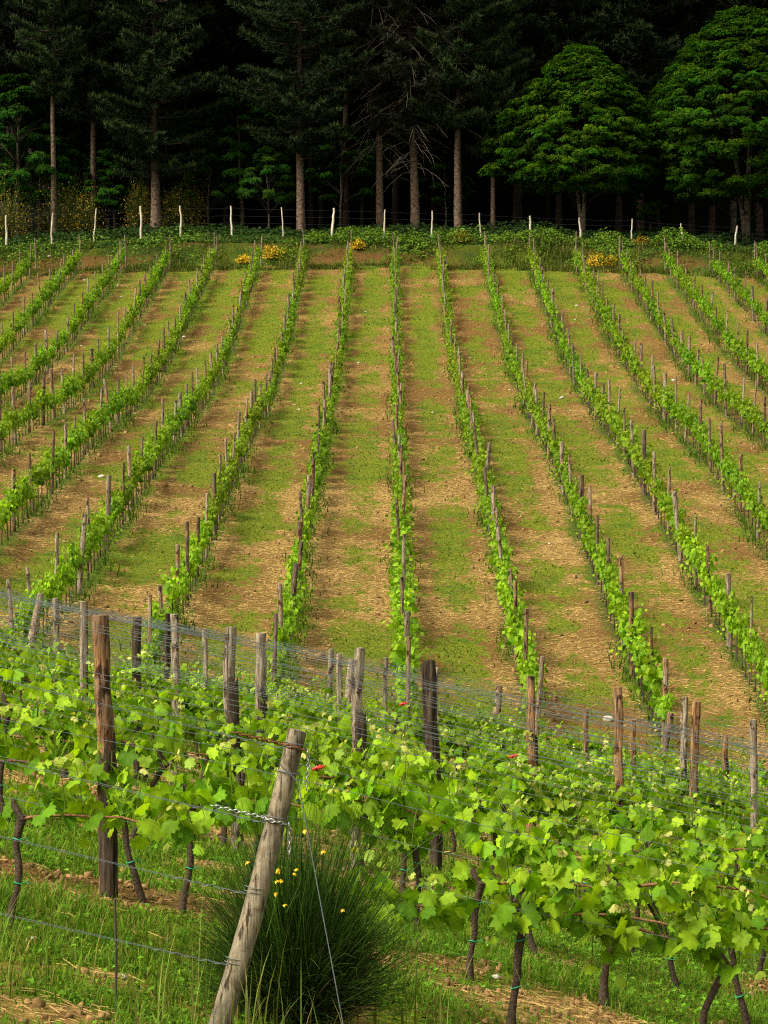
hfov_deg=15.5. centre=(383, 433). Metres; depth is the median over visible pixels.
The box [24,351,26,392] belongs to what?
vineyard post
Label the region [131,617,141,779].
vineyard post
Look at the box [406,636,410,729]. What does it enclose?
vineyard post
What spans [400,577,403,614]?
vineyard post
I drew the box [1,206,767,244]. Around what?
boundary fence
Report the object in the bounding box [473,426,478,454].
vineyard post
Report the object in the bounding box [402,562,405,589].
vineyard post
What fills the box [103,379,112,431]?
vineyard post
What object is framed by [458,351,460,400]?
vineyard post
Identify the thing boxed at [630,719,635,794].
vineyard post
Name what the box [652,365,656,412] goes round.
vineyard post
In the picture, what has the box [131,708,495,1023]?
broom bush
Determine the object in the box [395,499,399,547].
vineyard post
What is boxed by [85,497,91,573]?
vineyard post
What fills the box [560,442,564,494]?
vineyard post
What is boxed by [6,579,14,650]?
vineyard post
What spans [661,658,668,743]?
vineyard post
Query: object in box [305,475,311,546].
vineyard post
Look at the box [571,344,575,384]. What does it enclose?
vineyard post
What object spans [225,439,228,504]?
vineyard post
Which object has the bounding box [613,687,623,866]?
vineyard post
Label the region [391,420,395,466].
vineyard post
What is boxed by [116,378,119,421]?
vineyard post
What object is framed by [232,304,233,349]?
vineyard post
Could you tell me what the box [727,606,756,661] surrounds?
grapevine
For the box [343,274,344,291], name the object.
vineyard post
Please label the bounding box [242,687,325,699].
grapevine
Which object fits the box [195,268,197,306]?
vineyard post
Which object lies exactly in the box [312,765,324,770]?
wire clip
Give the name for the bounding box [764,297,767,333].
vineyard post
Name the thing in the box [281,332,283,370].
vineyard post
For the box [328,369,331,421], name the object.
vineyard post
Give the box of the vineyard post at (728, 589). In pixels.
[725,573,730,646]
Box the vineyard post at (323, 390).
[322,382,324,401]
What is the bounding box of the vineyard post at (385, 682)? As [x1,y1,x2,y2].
[382,658,387,739]
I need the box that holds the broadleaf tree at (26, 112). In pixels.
[0,73,75,236]
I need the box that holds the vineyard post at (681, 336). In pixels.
[680,331,683,367]
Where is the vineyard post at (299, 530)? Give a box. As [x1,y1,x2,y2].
[297,521,302,589]
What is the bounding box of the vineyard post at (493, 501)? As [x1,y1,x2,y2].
[490,485,495,548]
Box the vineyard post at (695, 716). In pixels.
[689,701,700,805]
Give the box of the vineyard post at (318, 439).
[317,434,319,452]
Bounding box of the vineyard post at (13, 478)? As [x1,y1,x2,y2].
[11,469,15,531]
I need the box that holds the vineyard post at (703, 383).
[701,358,704,395]
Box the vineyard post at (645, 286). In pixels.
[644,275,646,311]
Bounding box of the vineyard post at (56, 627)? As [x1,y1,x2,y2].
[52,598,59,683]
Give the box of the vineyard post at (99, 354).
[97,339,100,378]
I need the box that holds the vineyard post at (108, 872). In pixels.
[92,614,117,899]
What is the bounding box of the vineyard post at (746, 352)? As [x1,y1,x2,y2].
[746,329,747,375]
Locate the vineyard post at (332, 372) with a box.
[331,362,333,385]
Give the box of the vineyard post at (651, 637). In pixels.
[649,627,652,692]
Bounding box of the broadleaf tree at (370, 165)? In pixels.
[313,91,408,226]
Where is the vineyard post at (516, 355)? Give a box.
[516,344,517,385]
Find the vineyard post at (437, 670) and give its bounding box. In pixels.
[436,667,438,726]
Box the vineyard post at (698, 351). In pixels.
[694,349,699,385]
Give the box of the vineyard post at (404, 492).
[402,475,406,515]
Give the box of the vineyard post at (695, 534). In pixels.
[694,516,696,585]
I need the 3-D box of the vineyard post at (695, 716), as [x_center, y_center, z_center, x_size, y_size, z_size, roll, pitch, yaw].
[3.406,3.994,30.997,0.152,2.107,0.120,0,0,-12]
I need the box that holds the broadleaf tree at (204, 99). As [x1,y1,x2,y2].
[163,56,277,225]
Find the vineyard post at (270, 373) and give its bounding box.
[267,371,271,410]
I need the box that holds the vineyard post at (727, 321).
[726,307,727,351]
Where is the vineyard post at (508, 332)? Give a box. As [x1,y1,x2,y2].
[508,324,509,361]
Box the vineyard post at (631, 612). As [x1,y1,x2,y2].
[629,591,633,674]
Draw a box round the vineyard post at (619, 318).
[618,314,620,355]
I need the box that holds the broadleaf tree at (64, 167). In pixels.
[0,114,82,234]
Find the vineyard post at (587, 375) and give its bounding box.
[586,369,589,406]
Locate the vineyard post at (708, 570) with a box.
[706,546,710,611]
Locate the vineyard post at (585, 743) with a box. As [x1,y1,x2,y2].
[583,708,588,764]
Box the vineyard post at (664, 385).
[663,373,666,420]
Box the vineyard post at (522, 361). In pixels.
[519,354,523,397]
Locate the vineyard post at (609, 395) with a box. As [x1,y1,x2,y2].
[608,380,610,434]
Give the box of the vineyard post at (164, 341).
[163,327,164,370]
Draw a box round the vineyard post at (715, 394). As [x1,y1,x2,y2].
[714,357,718,405]
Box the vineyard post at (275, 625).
[272,613,277,682]
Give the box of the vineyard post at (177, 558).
[175,544,179,608]
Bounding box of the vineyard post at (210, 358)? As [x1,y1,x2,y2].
[209,353,213,394]
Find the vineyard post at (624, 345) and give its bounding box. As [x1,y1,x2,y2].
[622,329,625,367]
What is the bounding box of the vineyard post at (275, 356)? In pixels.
[274,348,275,383]
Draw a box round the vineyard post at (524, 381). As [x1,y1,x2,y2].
[522,364,529,417]
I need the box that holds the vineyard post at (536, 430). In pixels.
[535,389,537,434]
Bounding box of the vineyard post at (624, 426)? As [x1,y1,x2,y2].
[623,407,625,459]
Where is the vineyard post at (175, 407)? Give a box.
[173,400,176,446]
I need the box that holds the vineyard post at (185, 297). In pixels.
[184,292,187,328]
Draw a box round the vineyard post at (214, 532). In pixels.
[212,473,216,539]
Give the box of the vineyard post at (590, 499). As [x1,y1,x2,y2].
[588,486,591,560]
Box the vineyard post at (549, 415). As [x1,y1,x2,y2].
[547,404,550,458]
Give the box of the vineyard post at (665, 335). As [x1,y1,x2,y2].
[663,312,666,345]
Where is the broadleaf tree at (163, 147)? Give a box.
[137,40,260,216]
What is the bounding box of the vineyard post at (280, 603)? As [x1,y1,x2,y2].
[277,583,284,676]
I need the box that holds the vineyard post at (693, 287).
[692,275,695,307]
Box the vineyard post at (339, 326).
[338,318,340,339]
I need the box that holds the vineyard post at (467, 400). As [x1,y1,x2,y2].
[466,390,469,441]
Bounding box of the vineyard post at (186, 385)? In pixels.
[185,384,187,425]
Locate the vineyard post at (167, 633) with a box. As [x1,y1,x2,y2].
[164,613,170,688]
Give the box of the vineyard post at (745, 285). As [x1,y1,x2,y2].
[744,271,746,303]
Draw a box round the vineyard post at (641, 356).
[640,343,642,392]
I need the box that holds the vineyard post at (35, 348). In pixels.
[34,343,36,383]
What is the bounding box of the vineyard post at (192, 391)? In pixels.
[191,372,193,421]
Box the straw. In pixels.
[0,266,767,1023]
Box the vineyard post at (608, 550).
[606,538,609,610]
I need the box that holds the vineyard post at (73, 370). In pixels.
[72,354,74,407]
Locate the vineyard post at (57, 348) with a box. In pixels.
[56,330,57,364]
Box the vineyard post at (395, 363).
[394,354,397,374]
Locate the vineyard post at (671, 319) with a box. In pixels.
[670,317,675,357]
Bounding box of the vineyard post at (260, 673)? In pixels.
[255,632,267,773]
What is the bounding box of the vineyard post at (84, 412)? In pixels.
[83,400,87,453]
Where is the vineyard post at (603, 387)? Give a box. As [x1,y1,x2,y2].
[602,383,604,427]
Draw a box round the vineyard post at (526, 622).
[523,608,528,701]
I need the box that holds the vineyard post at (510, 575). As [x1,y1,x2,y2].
[508,569,512,593]
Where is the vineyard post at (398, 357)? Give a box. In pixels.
[397,349,400,365]
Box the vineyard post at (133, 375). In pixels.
[132,365,135,411]
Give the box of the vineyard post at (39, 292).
[37,274,41,314]
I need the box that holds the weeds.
[0,264,767,749]
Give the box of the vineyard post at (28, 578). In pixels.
[25,567,35,642]
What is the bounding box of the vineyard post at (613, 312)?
[611,304,614,341]
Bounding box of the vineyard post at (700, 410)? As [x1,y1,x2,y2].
[698,399,701,454]
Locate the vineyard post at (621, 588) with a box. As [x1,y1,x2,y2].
[619,555,623,644]
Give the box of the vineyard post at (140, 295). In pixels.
[139,280,140,318]
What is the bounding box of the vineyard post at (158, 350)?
[155,339,159,383]
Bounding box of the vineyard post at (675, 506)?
[672,491,682,559]
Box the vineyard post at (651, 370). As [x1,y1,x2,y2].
[649,355,652,402]
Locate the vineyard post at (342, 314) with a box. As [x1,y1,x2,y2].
[342,305,343,325]
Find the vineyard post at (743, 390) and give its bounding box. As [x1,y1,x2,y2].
[740,377,744,426]
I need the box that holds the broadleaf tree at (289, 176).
[235,152,296,226]
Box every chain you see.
[210,805,287,824]
[231,731,306,750]
[287,822,291,856]
[304,750,309,790]
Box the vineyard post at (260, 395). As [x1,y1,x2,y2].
[259,384,261,426]
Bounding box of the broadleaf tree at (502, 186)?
[477,107,552,221]
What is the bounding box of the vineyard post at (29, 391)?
[27,382,30,432]
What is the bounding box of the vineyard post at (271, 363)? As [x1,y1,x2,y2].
[270,357,273,400]
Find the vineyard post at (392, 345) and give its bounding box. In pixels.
[391,336,394,355]
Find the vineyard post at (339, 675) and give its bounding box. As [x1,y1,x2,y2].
[336,654,344,789]
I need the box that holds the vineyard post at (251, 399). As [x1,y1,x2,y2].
[249,391,252,444]
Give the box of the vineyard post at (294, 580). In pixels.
[289,563,298,644]
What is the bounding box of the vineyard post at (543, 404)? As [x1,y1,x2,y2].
[541,392,544,443]
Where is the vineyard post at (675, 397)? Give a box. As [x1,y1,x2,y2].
[675,376,676,431]
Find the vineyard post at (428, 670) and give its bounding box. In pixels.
[420,659,442,870]
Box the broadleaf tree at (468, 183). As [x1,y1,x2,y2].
[418,138,476,226]
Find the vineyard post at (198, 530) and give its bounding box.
[194,517,199,580]
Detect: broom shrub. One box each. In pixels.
[0,174,38,238]
[17,168,96,233]
[58,176,111,235]
[116,158,161,235]
[146,176,208,227]
[175,161,213,227]
[235,253,250,263]
[262,245,288,258]
[349,236,366,248]
[450,230,473,242]
[587,252,607,265]
[606,255,618,265]
[631,233,653,244]
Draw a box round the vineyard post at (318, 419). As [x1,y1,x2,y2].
[318,406,320,432]
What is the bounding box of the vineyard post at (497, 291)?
[495,280,499,314]
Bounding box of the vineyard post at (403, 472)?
[402,461,404,492]
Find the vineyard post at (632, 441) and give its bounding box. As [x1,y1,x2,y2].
[630,420,634,475]
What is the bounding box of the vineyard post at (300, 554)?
[297,541,302,590]
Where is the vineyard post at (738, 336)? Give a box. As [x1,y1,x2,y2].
[737,322,738,364]
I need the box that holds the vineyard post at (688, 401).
[684,394,689,440]
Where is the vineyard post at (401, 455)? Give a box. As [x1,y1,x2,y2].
[399,445,402,478]
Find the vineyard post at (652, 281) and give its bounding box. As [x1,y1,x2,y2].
[650,280,653,320]
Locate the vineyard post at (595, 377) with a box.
[594,372,597,418]
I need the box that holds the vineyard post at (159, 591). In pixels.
[157,585,164,661]
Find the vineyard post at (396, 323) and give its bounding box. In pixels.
[395,316,397,331]
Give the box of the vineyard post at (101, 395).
[99,388,102,439]
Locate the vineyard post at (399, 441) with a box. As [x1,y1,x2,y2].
[398,433,400,462]
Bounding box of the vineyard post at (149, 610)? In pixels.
[147,594,151,654]
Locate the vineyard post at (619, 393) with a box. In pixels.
[616,389,620,445]
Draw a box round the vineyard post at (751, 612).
[748,595,752,681]
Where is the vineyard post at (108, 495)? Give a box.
[105,475,110,550]
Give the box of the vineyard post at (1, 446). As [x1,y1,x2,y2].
[0,398,2,451]
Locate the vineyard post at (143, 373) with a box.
[142,357,144,403]
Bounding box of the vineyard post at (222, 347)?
[221,336,222,374]
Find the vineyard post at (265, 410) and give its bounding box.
[264,374,267,417]
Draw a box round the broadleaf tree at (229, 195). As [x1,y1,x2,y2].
[176,160,234,226]
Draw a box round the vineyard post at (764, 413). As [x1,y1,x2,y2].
[763,397,765,445]
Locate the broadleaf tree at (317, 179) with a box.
[304,126,375,225]
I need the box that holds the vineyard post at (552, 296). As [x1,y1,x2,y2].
[550,289,553,326]
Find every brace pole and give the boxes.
[28,593,43,648]
[345,658,353,704]
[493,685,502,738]
[659,712,673,763]
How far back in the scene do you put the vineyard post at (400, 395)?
99.15 m
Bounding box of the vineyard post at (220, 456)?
[218,454,221,520]
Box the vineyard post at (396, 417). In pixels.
[395,404,398,434]
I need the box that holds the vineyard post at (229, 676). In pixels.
[223,626,242,851]
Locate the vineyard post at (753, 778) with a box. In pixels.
[749,719,757,829]
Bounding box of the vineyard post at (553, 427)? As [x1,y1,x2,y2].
[552,419,555,474]
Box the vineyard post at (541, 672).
[535,656,544,735]
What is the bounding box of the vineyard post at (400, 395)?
[399,382,401,408]
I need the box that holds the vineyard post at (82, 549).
[77,513,86,594]
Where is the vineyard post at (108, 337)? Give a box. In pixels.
[107,327,109,370]
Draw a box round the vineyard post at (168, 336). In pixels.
[167,321,170,363]
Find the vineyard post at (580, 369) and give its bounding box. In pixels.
[580,356,582,395]
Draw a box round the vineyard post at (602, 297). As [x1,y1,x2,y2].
[601,280,602,321]
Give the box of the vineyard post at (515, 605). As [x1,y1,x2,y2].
[513,581,517,665]
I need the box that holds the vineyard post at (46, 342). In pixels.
[44,330,48,373]
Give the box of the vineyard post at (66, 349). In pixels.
[65,317,68,351]
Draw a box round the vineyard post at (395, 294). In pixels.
[394,287,396,311]
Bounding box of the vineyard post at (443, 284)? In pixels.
[441,275,444,296]
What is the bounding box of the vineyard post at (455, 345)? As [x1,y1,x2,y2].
[454,334,455,354]
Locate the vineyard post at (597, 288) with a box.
[595,271,598,311]
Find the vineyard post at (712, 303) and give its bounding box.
[710,291,713,329]
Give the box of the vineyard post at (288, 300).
[287,294,289,306]
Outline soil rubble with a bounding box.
[0,262,767,1023]
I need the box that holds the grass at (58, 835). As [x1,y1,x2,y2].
[0,231,767,1023]
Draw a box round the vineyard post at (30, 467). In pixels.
[27,453,34,510]
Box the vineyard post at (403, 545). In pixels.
[402,534,405,562]
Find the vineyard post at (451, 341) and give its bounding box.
[450,327,452,344]
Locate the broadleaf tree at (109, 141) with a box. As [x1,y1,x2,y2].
[69,122,161,228]
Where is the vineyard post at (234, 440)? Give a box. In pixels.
[232,433,235,486]
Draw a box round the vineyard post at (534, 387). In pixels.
[530,383,536,424]
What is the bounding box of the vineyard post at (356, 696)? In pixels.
[350,647,367,866]
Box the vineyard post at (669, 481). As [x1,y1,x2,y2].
[667,467,670,534]
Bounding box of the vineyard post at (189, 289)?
[188,279,191,314]
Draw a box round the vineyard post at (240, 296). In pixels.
[239,290,241,328]
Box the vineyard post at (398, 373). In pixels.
[397,371,399,389]
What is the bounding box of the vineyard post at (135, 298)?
[133,287,136,325]
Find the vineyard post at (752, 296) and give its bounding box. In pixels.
[751,285,754,320]
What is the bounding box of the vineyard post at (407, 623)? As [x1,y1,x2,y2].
[404,611,409,643]
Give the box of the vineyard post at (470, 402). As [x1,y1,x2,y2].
[469,395,472,442]
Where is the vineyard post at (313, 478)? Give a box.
[311,460,314,528]
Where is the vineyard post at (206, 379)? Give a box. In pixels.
[204,361,206,405]
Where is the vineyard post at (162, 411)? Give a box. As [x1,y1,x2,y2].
[160,398,163,461]
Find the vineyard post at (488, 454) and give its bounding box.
[483,442,491,505]
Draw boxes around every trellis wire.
[0,588,766,752]
[0,590,767,756]
[0,592,767,757]
[0,593,765,750]
[0,595,766,757]
[0,603,766,770]
[0,604,767,778]
[0,616,765,755]
[0,617,766,754]
[0,620,767,763]
[0,620,767,776]
[0,628,765,790]
[0,628,767,794]
[0,635,767,797]
[0,636,765,802]
[0,645,767,815]
[0,658,767,830]
[0,676,767,836]
[0,702,767,866]
[0,913,240,964]
[1,596,764,733]
[1,596,767,748]
[1,624,765,775]
[1,639,767,806]
[1,679,307,749]
[1,756,767,919]
[1,760,287,823]
[1,836,261,893]
[2,593,767,743]
[2,694,767,858]
[2,719,767,883]
[2,796,765,957]
[3,594,765,728]
[3,596,764,744]
[3,616,767,750]
[3,730,718,881]
[4,596,764,738]
[12,682,767,842]
[15,745,730,896]
[16,625,766,769]
[36,600,763,734]
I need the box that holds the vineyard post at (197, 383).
[196,367,199,412]
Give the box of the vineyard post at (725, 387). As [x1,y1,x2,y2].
[723,364,727,415]
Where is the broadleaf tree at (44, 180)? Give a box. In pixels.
[0,43,124,228]
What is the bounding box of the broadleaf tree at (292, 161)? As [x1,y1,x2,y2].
[271,77,370,227]
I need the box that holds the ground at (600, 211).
[0,109,767,1023]
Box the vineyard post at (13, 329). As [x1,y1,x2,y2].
[12,311,13,350]
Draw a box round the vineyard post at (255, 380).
[254,379,256,434]
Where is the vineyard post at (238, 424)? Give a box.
[237,411,240,469]
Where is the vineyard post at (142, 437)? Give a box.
[139,436,143,494]
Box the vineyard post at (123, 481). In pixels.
[121,462,124,528]
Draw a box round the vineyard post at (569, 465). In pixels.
[568,455,573,514]
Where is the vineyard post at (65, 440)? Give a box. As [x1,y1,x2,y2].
[63,423,66,478]
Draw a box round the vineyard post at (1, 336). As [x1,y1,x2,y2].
[1,322,2,361]
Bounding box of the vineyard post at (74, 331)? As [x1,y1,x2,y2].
[73,304,74,340]
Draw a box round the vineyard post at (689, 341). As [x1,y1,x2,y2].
[688,336,690,370]
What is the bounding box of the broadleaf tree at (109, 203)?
[79,152,136,230]
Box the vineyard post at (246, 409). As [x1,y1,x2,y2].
[244,398,248,458]
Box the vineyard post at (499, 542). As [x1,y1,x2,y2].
[497,527,502,565]
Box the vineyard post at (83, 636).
[77,601,87,798]
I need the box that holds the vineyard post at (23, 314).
[23,297,24,336]
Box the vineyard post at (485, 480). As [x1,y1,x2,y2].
[483,467,489,531]
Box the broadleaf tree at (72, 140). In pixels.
[0,1,90,225]
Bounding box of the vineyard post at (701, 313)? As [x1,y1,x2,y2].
[700,285,702,317]
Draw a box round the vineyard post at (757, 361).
[756,342,758,385]
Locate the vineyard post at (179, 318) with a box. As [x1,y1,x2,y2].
[179,306,181,342]
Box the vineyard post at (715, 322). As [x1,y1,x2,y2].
[715,307,716,336]
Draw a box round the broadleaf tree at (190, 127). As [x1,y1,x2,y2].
[159,112,232,226]
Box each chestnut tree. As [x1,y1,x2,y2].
[474,43,680,231]
[616,5,767,241]
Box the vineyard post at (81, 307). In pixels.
[80,292,83,329]
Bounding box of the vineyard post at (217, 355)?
[216,343,217,384]
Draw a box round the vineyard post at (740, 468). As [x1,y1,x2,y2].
[738,454,742,511]
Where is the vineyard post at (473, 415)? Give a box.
[472,412,474,425]
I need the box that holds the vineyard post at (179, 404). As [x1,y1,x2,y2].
[178,393,182,436]
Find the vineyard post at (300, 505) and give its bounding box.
[299,491,305,568]
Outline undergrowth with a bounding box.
[0,218,767,273]
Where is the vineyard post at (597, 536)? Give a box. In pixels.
[596,516,598,584]
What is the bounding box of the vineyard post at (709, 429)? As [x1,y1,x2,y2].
[708,418,710,472]
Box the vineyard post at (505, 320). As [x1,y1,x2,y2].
[504,309,506,329]
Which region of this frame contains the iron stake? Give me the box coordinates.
[114,899,117,1010]
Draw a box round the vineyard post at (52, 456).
[50,431,54,494]
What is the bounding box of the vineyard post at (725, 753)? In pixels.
[722,735,728,820]
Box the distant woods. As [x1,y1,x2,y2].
[1,52,767,146]
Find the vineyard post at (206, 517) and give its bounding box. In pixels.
[205,493,208,559]
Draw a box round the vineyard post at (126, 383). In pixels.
[125,372,127,415]
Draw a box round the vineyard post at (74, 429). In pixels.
[74,416,76,464]
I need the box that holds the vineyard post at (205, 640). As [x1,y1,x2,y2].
[202,628,207,691]
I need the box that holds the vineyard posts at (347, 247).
[3,229,766,304]
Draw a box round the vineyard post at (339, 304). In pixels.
[338,296,340,310]
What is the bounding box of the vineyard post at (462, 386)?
[462,377,463,414]
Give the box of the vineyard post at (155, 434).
[153,421,157,476]
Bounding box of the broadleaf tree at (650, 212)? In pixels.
[630,186,669,229]
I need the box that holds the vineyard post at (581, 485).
[578,475,583,537]
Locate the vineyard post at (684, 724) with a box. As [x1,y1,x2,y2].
[680,697,687,803]
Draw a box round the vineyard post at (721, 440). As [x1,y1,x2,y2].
[720,423,723,489]
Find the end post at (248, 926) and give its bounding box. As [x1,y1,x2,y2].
[208,728,306,1023]
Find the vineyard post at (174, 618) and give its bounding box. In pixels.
[169,614,179,784]
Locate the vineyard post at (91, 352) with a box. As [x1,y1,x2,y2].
[90,349,93,387]
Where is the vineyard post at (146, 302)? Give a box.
[144,273,147,307]
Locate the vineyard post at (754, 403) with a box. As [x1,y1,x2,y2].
[752,380,756,435]
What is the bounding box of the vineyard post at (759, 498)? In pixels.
[756,481,760,537]
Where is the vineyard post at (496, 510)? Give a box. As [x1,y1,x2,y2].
[495,507,497,540]
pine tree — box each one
[0,0,23,128]
[0,0,97,235]
[0,9,29,218]
[5,0,90,231]
[6,9,25,168]
[27,0,129,225]
[41,0,148,234]
[76,0,234,228]
[81,0,229,233]
[90,6,128,222]
[102,0,235,227]
[176,0,276,229]
[187,0,277,219]
[216,0,377,230]
[234,0,319,225]
[249,0,362,229]
[286,0,387,226]
[289,10,382,205]
[317,0,434,225]
[334,0,490,227]
[358,7,438,225]
[393,0,521,228]
[398,114,404,157]
[407,124,410,208]
[414,2,527,81]
[424,0,484,227]
[426,124,431,190]
[441,75,508,226]
[452,0,536,229]
[454,0,582,228]
[489,10,554,226]
[510,0,618,231]
[511,8,599,223]
[534,0,687,231]
[569,0,704,231]
[570,1,613,208]
[609,30,680,227]
[636,0,751,233]
[655,0,765,234]
[706,0,767,240]
[752,117,756,220]
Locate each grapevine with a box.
[0,495,17,540]
[0,500,11,544]
[0,621,43,655]
[0,633,64,682]
[0,640,157,795]
[0,642,79,777]
[0,647,51,704]
[0,652,74,722]
[0,696,138,820]
[0,700,130,794]
[0,752,209,925]
[2,478,22,535]
[7,645,71,667]
[8,606,26,655]
[8,641,79,701]
[10,495,18,530]
[15,596,33,637]
[16,600,41,644]
[18,579,46,648]
[20,664,188,842]
[22,639,91,705]
[34,567,52,634]
[36,579,54,631]
[36,588,48,638]
[36,640,153,751]
[40,661,185,797]
[43,651,120,733]
[45,570,58,625]
[50,546,72,610]
[51,562,66,614]
[51,581,64,611]
[51,650,131,741]
[51,677,195,736]
[54,663,159,781]
[55,652,163,767]
[63,540,84,590]
[66,561,74,606]
[70,663,169,703]
[71,551,88,577]
[71,566,76,600]
[75,531,95,581]
[76,514,101,575]
[76,750,297,903]
[89,509,109,558]
[90,511,117,562]
[91,525,101,569]
[93,652,146,677]
[97,503,122,553]
[98,491,121,541]
[102,504,123,535]
[103,492,122,538]
[112,662,189,690]
[118,698,241,786]
[123,649,211,686]
[123,654,202,688]
[129,652,235,740]
[141,614,163,664]
[141,622,162,663]
[141,634,158,663]
[142,596,170,663]
[147,607,164,660]
[150,737,362,912]
[151,678,239,714]
[152,683,226,770]
[154,671,239,709]
[158,561,184,613]
[163,603,175,642]
[169,600,183,621]
[172,577,187,618]
[174,699,308,839]
[175,565,191,613]
[180,541,196,580]
[182,548,198,597]
[188,655,272,695]
[189,527,207,578]
[191,541,209,584]
[191,563,201,591]
[192,667,254,756]
[195,523,208,566]
[196,526,215,561]
[197,515,220,540]
[199,701,328,779]
[201,505,216,550]
[201,695,281,727]
[207,696,373,846]
[213,666,282,699]
[217,682,336,721]
[221,706,307,724]
[240,689,392,788]
[241,679,371,785]
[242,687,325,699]
[242,758,394,895]
[243,720,428,851]
[244,712,413,892]
[248,701,412,865]
[254,675,332,704]
[258,750,440,931]
[266,616,295,666]
[266,623,295,652]
[266,673,322,703]
[267,635,293,679]
[267,642,290,685]
[268,590,302,619]
[268,621,287,659]
[269,594,300,656]
[272,590,297,622]
[275,840,478,953]
[277,600,306,646]
[277,636,296,680]
[277,684,401,754]
[277,692,351,719]
[279,573,305,631]
[282,557,304,589]
[282,585,308,629]
[284,553,314,601]
[288,552,306,576]
[290,537,305,555]
[292,534,307,551]
[292,547,305,589]
[294,530,309,554]
[298,518,313,549]
[302,522,310,544]
[302,688,351,715]
[310,713,422,820]
[322,690,390,733]
[331,718,453,832]
[334,745,541,956]
[344,748,470,856]
[375,631,423,675]
[375,725,530,893]
[379,522,413,551]
[381,587,414,632]
[383,546,415,587]
[385,572,417,612]
[386,617,418,653]
[387,557,415,594]
[387,581,423,625]
[388,605,417,640]
[389,503,421,545]
[389,637,420,681]
[390,567,424,595]
[390,572,413,596]
[390,688,480,733]
[391,542,409,565]
[391,613,429,659]
[391,655,421,704]
[392,535,420,559]
[392,656,419,688]
[393,668,418,724]
[401,693,504,756]
[407,738,550,860]
[414,725,484,766]
[438,708,497,756]
[440,699,523,765]
[440,720,506,761]
[445,719,525,741]
[448,765,626,851]
[450,808,652,980]
[454,713,515,778]
[467,731,564,774]
[468,754,594,877]
[471,723,591,821]
[480,800,692,990]
[483,535,509,560]
[483,730,614,847]
[483,834,747,1023]
[485,537,514,575]
[486,724,567,761]
[488,518,511,550]
[491,536,510,580]
[493,540,519,572]
[493,555,510,579]
[494,556,526,591]
[494,618,532,662]
[494,788,653,902]
[495,567,510,594]
[497,576,521,616]
[500,579,524,610]
[500,595,525,638]
[502,599,526,640]
[504,604,523,645]
[510,623,537,685]
[515,644,535,682]
[515,673,544,721]
[516,654,532,674]
[518,662,545,705]
[519,650,556,704]
[519,657,538,697]
[524,763,663,860]
[535,848,760,1023]
[537,719,613,756]
[541,740,650,778]
[550,754,646,789]
[551,751,649,792]
[552,770,651,850]
[559,774,671,888]
[559,776,721,899]
[572,763,686,854]
[573,744,629,767]
[581,794,767,1006]
[585,531,605,576]
[587,537,605,583]
[590,739,667,766]
[590,763,700,858]
[592,550,611,593]
[594,538,612,599]
[597,556,618,606]
[600,556,618,614]
[603,572,618,621]
[606,746,671,771]
[607,589,628,642]
[607,590,628,635]
[608,576,641,648]
[608,587,614,629]
[609,622,644,678]
[615,601,636,656]
[619,603,644,663]
[619,609,649,650]
[620,825,760,954]
[623,737,712,773]
[623,747,699,782]
[624,748,726,796]
[626,635,657,686]
[629,655,668,720]
[633,636,662,702]
[634,644,645,694]
[636,644,668,710]
[643,782,764,914]
[645,681,662,727]
[648,764,767,846]
[653,695,661,737]
[654,690,677,734]
[673,813,767,906]
[674,757,764,792]
[675,765,764,799]
[675,875,767,1023]
[677,787,767,912]
[679,758,767,791]
[680,534,703,591]
[682,530,702,577]
[687,546,704,597]
[688,775,765,816]
[697,573,720,616]
[698,541,717,586]
[700,562,712,604]
[703,776,767,818]
[706,570,725,624]
[709,582,725,631]
[715,583,736,639]
[715,794,767,872]
[716,753,767,791]
[717,590,740,622]
[717,605,733,653]
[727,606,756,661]
[733,620,746,668]
[735,751,767,780]
[736,620,760,676]
[738,770,767,794]
[738,891,767,979]
[743,633,759,684]
[749,638,766,692]
[755,650,766,700]
[757,798,767,837]
[758,663,767,707]
[759,657,767,704]
[759,667,767,709]
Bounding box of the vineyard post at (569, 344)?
[567,328,570,373]
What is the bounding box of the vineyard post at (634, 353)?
[634,341,635,379]
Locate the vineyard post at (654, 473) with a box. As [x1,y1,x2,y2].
[652,451,655,512]
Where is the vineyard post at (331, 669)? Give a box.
[326,649,333,703]
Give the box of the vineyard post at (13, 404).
[11,386,16,444]
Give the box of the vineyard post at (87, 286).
[87,278,88,311]
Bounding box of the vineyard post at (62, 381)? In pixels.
[61,370,65,413]
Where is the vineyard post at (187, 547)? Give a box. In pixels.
[185,521,188,606]
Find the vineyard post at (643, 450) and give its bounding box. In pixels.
[642,429,645,494]
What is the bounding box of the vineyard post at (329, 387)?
[328,374,331,397]
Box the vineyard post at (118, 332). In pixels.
[117,311,118,357]
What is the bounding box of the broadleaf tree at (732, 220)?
[651,18,767,232]
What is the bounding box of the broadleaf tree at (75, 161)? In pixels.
[69,70,194,222]
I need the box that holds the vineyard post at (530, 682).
[526,676,537,833]
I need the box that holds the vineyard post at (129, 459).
[127,445,132,511]
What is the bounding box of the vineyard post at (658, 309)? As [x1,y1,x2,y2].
[657,292,659,332]
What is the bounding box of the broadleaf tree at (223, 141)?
[184,85,291,225]
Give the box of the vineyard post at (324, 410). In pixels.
[322,399,326,428]
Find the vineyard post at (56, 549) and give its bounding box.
[54,533,58,576]
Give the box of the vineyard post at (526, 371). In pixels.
[523,361,527,406]
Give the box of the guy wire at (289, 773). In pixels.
[276,764,342,1023]
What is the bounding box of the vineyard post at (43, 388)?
[42,371,45,425]
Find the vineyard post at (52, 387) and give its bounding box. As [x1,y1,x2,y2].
[49,368,55,418]
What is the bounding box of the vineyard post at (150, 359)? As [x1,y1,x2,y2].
[149,356,151,394]
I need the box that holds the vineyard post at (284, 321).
[283,314,286,354]
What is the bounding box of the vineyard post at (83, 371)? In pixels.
[82,353,83,397]

